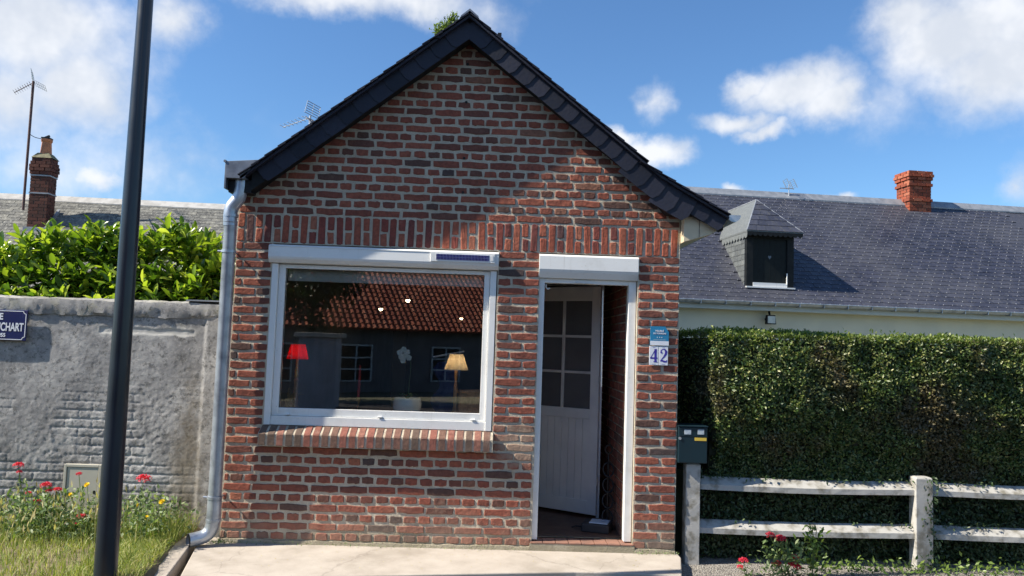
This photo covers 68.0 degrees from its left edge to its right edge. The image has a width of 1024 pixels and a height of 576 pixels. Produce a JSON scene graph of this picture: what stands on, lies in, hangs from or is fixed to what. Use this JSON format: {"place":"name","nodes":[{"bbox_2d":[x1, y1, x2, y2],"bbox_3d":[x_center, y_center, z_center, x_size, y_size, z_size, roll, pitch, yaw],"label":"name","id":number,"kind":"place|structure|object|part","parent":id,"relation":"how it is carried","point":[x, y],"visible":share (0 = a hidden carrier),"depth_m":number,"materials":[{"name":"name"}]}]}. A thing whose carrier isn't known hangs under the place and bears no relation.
{"place":"outdoors","nodes":[
{"label":"outdoors","id":0,"kind":"place"},
{"bbox_2d":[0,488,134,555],"bbox_3d":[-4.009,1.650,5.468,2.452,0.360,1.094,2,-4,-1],"label":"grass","id":1,"kind":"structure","parent":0,"point":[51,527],"depth_m":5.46,"materials":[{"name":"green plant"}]},
{"bbox_2d":[0,497,203,575],"bbox_3d":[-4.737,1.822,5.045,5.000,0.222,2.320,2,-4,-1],"label":"verge","id":2,"kind":"structure","parent":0,"point":[152,571],"depth_m":5.14,"materials":[{"name":"green plant"}]},
{"bbox_2d":[7,462,34,532],"bbox_3d":[-3.708,1.586,5.731,0.199,0.547,0.191,6,-6,-43],"label":"valerian","id":3,"kind":"object","parent":2,"relation":"on","point":[19,480],"visible":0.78,"depth_m":5.73,"materials":[{"name":"green plant"}]},
{"bbox_2d":[21,481,78,534],"bbox_3d":[-3.511,1.672,5.714,0.417,0.432,0.251,2,-4,-1],"label":"valerian","id":4,"kind":"object","parent":2,"relation":"on","point":[46,484],"visible":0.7,"depth_m":5.70,"materials":[{"name":"green plant"}]},
{"bbox_2d":[0,477,141,535],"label":"grass","id":5,"kind":"structure","parent":2,"relation":"on","point":[51,514],"depth_m":5.54,"materials":[{"name":"green plant"}]},
{"bbox_2d":[67,513,93,538],"bbox_3d":[-3.195,1.770,5.630,0.139,0.200,0.224,3,-4,-9],"label":"valerian","id":6,"kind":"object","parent":2,"relation":"on","point":[80,525],"visible":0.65,"depth_m":5.61,"materials":[{"name":"green plant"}]},
{"bbox_2d":[71,472,94,529],"bbox_3d":[-3.248,1.638,5.778,0.158,0.480,0.159,2,-4,-1],"label":"valerian","id":7,"kind":"object","parent":2,"relation":"on","point":[83,487],"visible":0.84,"depth_m":5.76,"materials":[{"name":"green plant"}]},
{"bbox_2d":[84,483,88,534],"bbox_3d":[-3.216,1.672,5.725,0.057,0.407,0.037,2,-4,-1],"label":"yellow flower","id":8,"kind":"object","parent":2,"relation":"on","point":[86,484],"visible":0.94,"depth_m":5.74,"materials":[{"name":"green plant"}]},
{"bbox_2d":[0,484,198,544],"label":"weeds","id":9,"kind":"object","parent":2,"relation":"on","point":[30,503],"visible":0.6,"depth_m":5.68,"materials":[{"name":"green plant"}]},
{"bbox_2d":[0,295,232,536],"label":"garden wall","id":10,"kind":"structure","parent":2,"relation":"on","point":[54,370],"depth_m":6.25,"materials":[{"name":"grey paint"}]},
{"bbox_2d":[0,309,27,340],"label":"street sign","id":11,"kind":"object","parent":10,"relation":"attached to","point":[13,325],"visible":1,"depth_m":6.23,"materials":[{"name":"blue metal"}]},
{"bbox_2d":[61,463,101,519],"bbox_3d":[-3.498,1.658,6.179,0.300,0.442,0.042,2,-4,-1],"label":"meter cabinet","id":12,"kind":"object","parent":10,"relation":"attached to","point":[90,473],"visible":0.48,"depth_m":6.17,"materials":[{"name":"beige plastic"}]},
{"bbox_3d":[-3.498,1.657,6.177,0.250,0.393,0.026,2,-4,-1],"label":"door","id":13,"kind":"part","parent":12,"relation":"part of","materials":[{"name":"beige plastic"}]},
{"bbox_2d":[93,0,153,575],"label":"lamp post","id":14,"kind":"object","parent":2,"relation":"on","point":[106,556],"visible":1,"depth_m":4.68,"materials":[{"name":"black metal"}]},
{"bbox_2d":[130,474,151,533],"bbox_3d":[-2.840,1.649,5.760,0.208,0.483,0.181,-1,-5,38],"label":"valerian","id":15,"kind":"object","parent":2,"relation":"on","point":[144,476],"visible":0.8,"depth_m":5.75,"materials":[{"name":"green plant"}]},
{"bbox_2d":[356,365,360,408],"bbox_3d":[-1.241,0.819,6.158,0.072,0.390,0.072,2,-4,-1],"label":"candle","id":16,"kind":"object","parent":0,"point":[358,398],"visible":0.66,"depth_m":6.15,"materials":[{"name":"red wax"}]},
{"bbox_2d":[181,537,681,575],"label":"pavement","id":17,"kind":"structure","parent":0,"point":[228,559],"depth_m":5.50,"materials":[{"name":"concrete"}]},
{"bbox_2d":[209,539,678,554],"bbox_3d":[-0.534,1.993,5.846,3.669,0.055,0.058,2,-4,-1],"label":"moss","id":18,"kind":"object","parent":17,"relation":"on","point":[219,541],"visible":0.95,"depth_m":5.83,"materials":[{"name":"green plant"}]},
{"bbox_2d":[218,543,669,572],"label":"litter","id":19,"kind":"object","parent":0,"point":[464,554],"visible":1,"depth_m":5.68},
{"bbox_2d":[0,0,1023,206],"label":"sky","id":20,"kind":"structure","parent":0,"point":[830,97],"materials":[{"name":"blue"}]},
{"bbox_2d":[676,325,1023,485],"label":"clipped hedge","id":21,"kind":"object","parent":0,"point":[859,406],"visible":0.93,"depth_m":6.11,"materials":[{"name":"green plant"}]},
{"bbox_2d":[678,554,1023,575],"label":"path","id":22,"kind":"structure","parent":0,"point":[717,563],"depth_m":5.98,"materials":[{"name":"grey gravel"}]},
{"bbox_2d":[736,557,752,575],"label":"valerian","id":23,"kind":"object","parent":22,"relation":"on","point":[741,567],"visible":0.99,"depth_m":5.68,"materials":[{"name":"red plant"}]},
{"bbox_2d":[793,523,830,575],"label":"weed","id":24,"kind":"object","parent":22,"relation":"on","point":[812,558],"visible":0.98,"depth_m":5.74,"materials":[{"name":"green plant"}]},
{"bbox_2d":[681,463,1023,570],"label":"rail fence","id":25,"kind":"object","parent":22,"relation":"on","point":[694,525],"visible":0.83,"depth_m":6.05,"materials":[{"name":"white paint"}]},
{"bbox_2d":[676,423,708,463],"bbox_3d":[1.422,1.241,6.077,0.241,0.294,0.220,2,-4,-1],"label":"mailbox","id":26,"kind":"object","parent":25,"relation":"on","point":[691,443],"visible":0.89,"depth_m":5.98,"materials":[{"name":"black metal"}]},
{"bbox_2d":[679,437,706,462],"bbox_3d":[1.423,1.278,5.976,0.221,0.194,0.003,2,-4,-1],"label":"door","id":27,"kind":"structure","parent":26,"relation":"in","point":[690,450],"depth_m":5.97,"materials":[{"name":"grey metal"}]},
{"bbox_2d":[675,466,1023,565],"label":"ivy","id":28,"kind":"object","parent":25,"relation":"attached to","point":[852,509],"visible":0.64,"depth_m":6.25,"materials":[{"name":"green plant"}]},
{"bbox_2d":[922,476,943,569],"bbox_3d":[3.333,1.863,6.015,0.171,0.737,0.076,2,-4,-1],"label":"ivy","id":29,"kind":"object","parent":25,"relation":"attached to","point":[933,533],"visible":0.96,"depth_m":6.01,"materials":[{"name":"green plant"}]},
{"bbox_2d":[806,551,1023,575],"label":"ground cover","id":30,"kind":"object","parent":22,"relation":"on","point":[881,569],"visible":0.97,"depth_m":5.90,"materials":[{"name":"green plant"}]},
{"bbox_2d":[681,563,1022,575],"bbox_3d":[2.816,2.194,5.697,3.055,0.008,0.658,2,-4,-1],"label":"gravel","id":31,"kind":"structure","parent":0,"point":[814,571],"depth_m":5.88,"materials":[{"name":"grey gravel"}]},
{"bbox_2d":[746,531,815,575],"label":"valerian","id":32,"kind":"object","parent":31,"relation":"on","point":[793,564],"visible":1,"depth_m":5.70,"materials":[{"name":"green plant"}]},
{"label":"ground","id":33,"kind":"structure","parent":0,"visible":0},
{"bbox_2d":[0,212,235,301],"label":"laurel hedge","id":34,"kind":"object","parent":33,"relation":"on","point":[194,275],"visible":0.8,"depth_m":6.63,"materials":[{"name":"green plant"}]},
{"bbox_2d":[0,135,238,286],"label":"old cottage","id":35,"kind":"structure","parent":33,"relation":"on","point":[44,203],"depth_m":17.38,"materials":[{"name":"stone"}]},
{"bbox_2d":[13,70,46,209],"bbox_3d":[-10.890,-3.317,16.993,0.624,3.164,0.458,4,-5,-26],"label":"tv antenna","id":36,"kind":"object","parent":35,"relation":"on","point":[28,144],"visible":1,"depth_m":17.00,"materials":[{"name":"metal"}]},
{"bbox_2d":[154,537,195,575],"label":"kerb","id":37,"kind":"structure","parent":33,"relation":"on","point":[175,560],"depth_m":5.38,"materials":[{"name":"concrete"}]},
{"bbox_2d":[429,10,460,35],"bbox_3d":[-3.175,-3.770,30.127,4.116,15.090,4.083,2,-4,-1],"label":"tree","id":38,"kind":"object","parent":33,"relation":"on","point":[451,19],"visible":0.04,"depth_m":30.65,"materials":[{"name":"green plant"}]},
{"bbox_2d":[186,9,740,554],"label":"brick house","id":39,"kind":"structure","parent":33,"relation":"on","point":[544,221],"depth_m":6.05,"materials":[{"name":"brick"}]},
{"bbox_2d":[285,386,302,406],"bbox_3d":[-1.757,0.889,6.128,0.148,0.213,0.100,2,-4,-1],"label":"potted plant","id":40,"kind":"object","parent":39,"relation":"on","point":[289,402],"visible":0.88,"depth_m":6.10,"materials":[{"name":"wicker"}]},
{"bbox_2d":[286,344,308,406],"bbox_3d":[-1.749,0.727,6.160,0.176,0.540,0.176,2,-4,-1],"label":"table lamp","id":41,"kind":"object","parent":39,"relation":"on","point":[297,352],"visible":0.91,"depth_m":6.13,"materials":[{"name":"red fabric"}]},
{"bbox_2d":[280,100,320,127],"bbox_3d":[-3.439,-1.647,12.151,0.676,2.623,0.380,1,-4,18],"label":"tv antenna","id":42,"kind":"object","parent":39,"relation":"attached to","point":[309,119],"visible":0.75,"depth_m":12.17,"materials":[{"name":"metal"}]},
{"bbox_2d":[263,263,496,430],"bbox_3d":[-1.033,0.413,6.203,1.880,1.430,0.420,2,-4,-1],"label":"window","id":43,"kind":"structure","parent":39,"relation":"in","point":[274,414],"depth_m":6.00,"materials":[{"name":"white plastic"}]},
{"bbox_2d":[350,406,434,411],"bbox_3d":[-1.212,1.722,8.300,1.200,0.750,0.800,2,-4,-1],"label":"table","id":44,"kind":"object","parent":39,"relation":"on","point":[385,408],"visible":0.12,"depth_m":8.54,"materials":[{"name":"brown wood"}]},
{"bbox_2d":[392,347,421,410],"bbox_3d":[-0.850,0.756,6.208,0.236,0.549,0.236,2,-4,-1],"label":"orchid","id":45,"kind":"object","parent":39,"relation":"on","point":[407,403],"visible":0.93,"depth_m":6.14,"materials":[{"name":"grey ceramic"}]},
{"bbox_2d":[430,350,463,411],"bbox_3d":[-0.600,1.288,6.894,0.346,1.450,0.300,2,-4,-1],"label":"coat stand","id":46,"kind":"object","parent":39,"relation":"on","point":[441,399],"visible":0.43,"depth_m":6.89,"materials":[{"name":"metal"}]},
{"bbox_2d":[444,354,467,411],"bbox_3d":[-0.461,0.793,6.202,0.196,0.500,0.196,2,-4,-1],"label":"table lamp","id":47,"kind":"object","parent":39,"relation":"on","point":[456,362],"visible":0.86,"depth_m":6.17,"materials":[{"name":"beige fabric"}]},
{"bbox_2d":[457,389,485,412],"bbox_3d":[-0.241,1.461,6.691,0.440,1.100,0.440,5,-5,-36],"label":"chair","id":48,"kind":"object","parent":39,"relation":"on","point":[468,400],"visible":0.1,"depth_m":6.83,"materials":[{"name":"brown wood"}]},
{"bbox_2d":[538,287,602,515],"bbox_3d":[0.459,1.006,6.989,0.762,2.040,0.099,-1,-5,32],"label":"door","id":49,"kind":"structure","parent":39,"relation":"in","point":[572,325],"depth_m":6.96,"materials":[{"name":"grey paint"}]},
{"bbox_2d":[572,518,611,533],"bbox_3d":[0.661,1.977,6.328,0.325,0.079,0.200,1,-4,16],"label":"case","id":50,"kind":"object","parent":39,"relation":"on","point":[600,526],"visible":1,"depth_m":6.24,"materials":[{"name":"black plastic"}]},
{"bbox_2d":[601,444,613,529],"bbox_3d":[0.809,1.674,6.404,0.120,0.703,0.117,2,-4,-1],"label":"iron stand","id":51,"kind":"object","parent":39,"relation":"on","point":[607,491],"visible":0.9,"depth_m":6.40,"materials":[{"name":"black metal"}]},
{"bbox_2d":[649,346,667,365],"bbox_3d":[1.165,0.539,6.031,0.150,0.150,0.008,2,-4,-1],"label":"house number","id":52,"kind":"object","parent":39,"relation":"attached to","point":[655,350],"visible":1,"depth_m":6.03,"materials":[{"name":"white ceramic"}]},
{"bbox_2d":[650,326,668,345],"bbox_3d":[1.174,0.382,6.040,0.148,0.150,0.008,2,-4,-1],"label":"plaque","id":53,"kind":"object","parent":39,"relation":"attached to","point":[659,335],"visible":1,"depth_m":6.04,"materials":[{"name":"blue plastic"}]},
{"bbox_2d":[391,170,1023,406],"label":"slate cottage","id":54,"kind":"structure","parent":33,"relation":"on","point":[913,257],"depth_m":15.81,"materials":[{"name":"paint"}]},
{"bbox_2d":[765,311,775,323],"bbox_3d":[5.059,0.582,14.947,0.199,0.267,0.238,2,-4,-7],"label":"floodlight","id":55,"kind":"object","parent":54,"relation":"attached to","point":[770,319],"visible":1,"depth_m":14.83,"materials":[{"name":"black paint"}]},
{"bbox_2d":[780,179,797,194],"bbox_3d":[6.609,-2.344,18.190,0.387,0.513,0.255,2,-4,-1],"label":"tv antenna","id":56,"kind":"object","parent":54,"relation":"attached to","point":[788,188],"visible":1,"depth_m":18.18,"materials":[{"name":"metal"}]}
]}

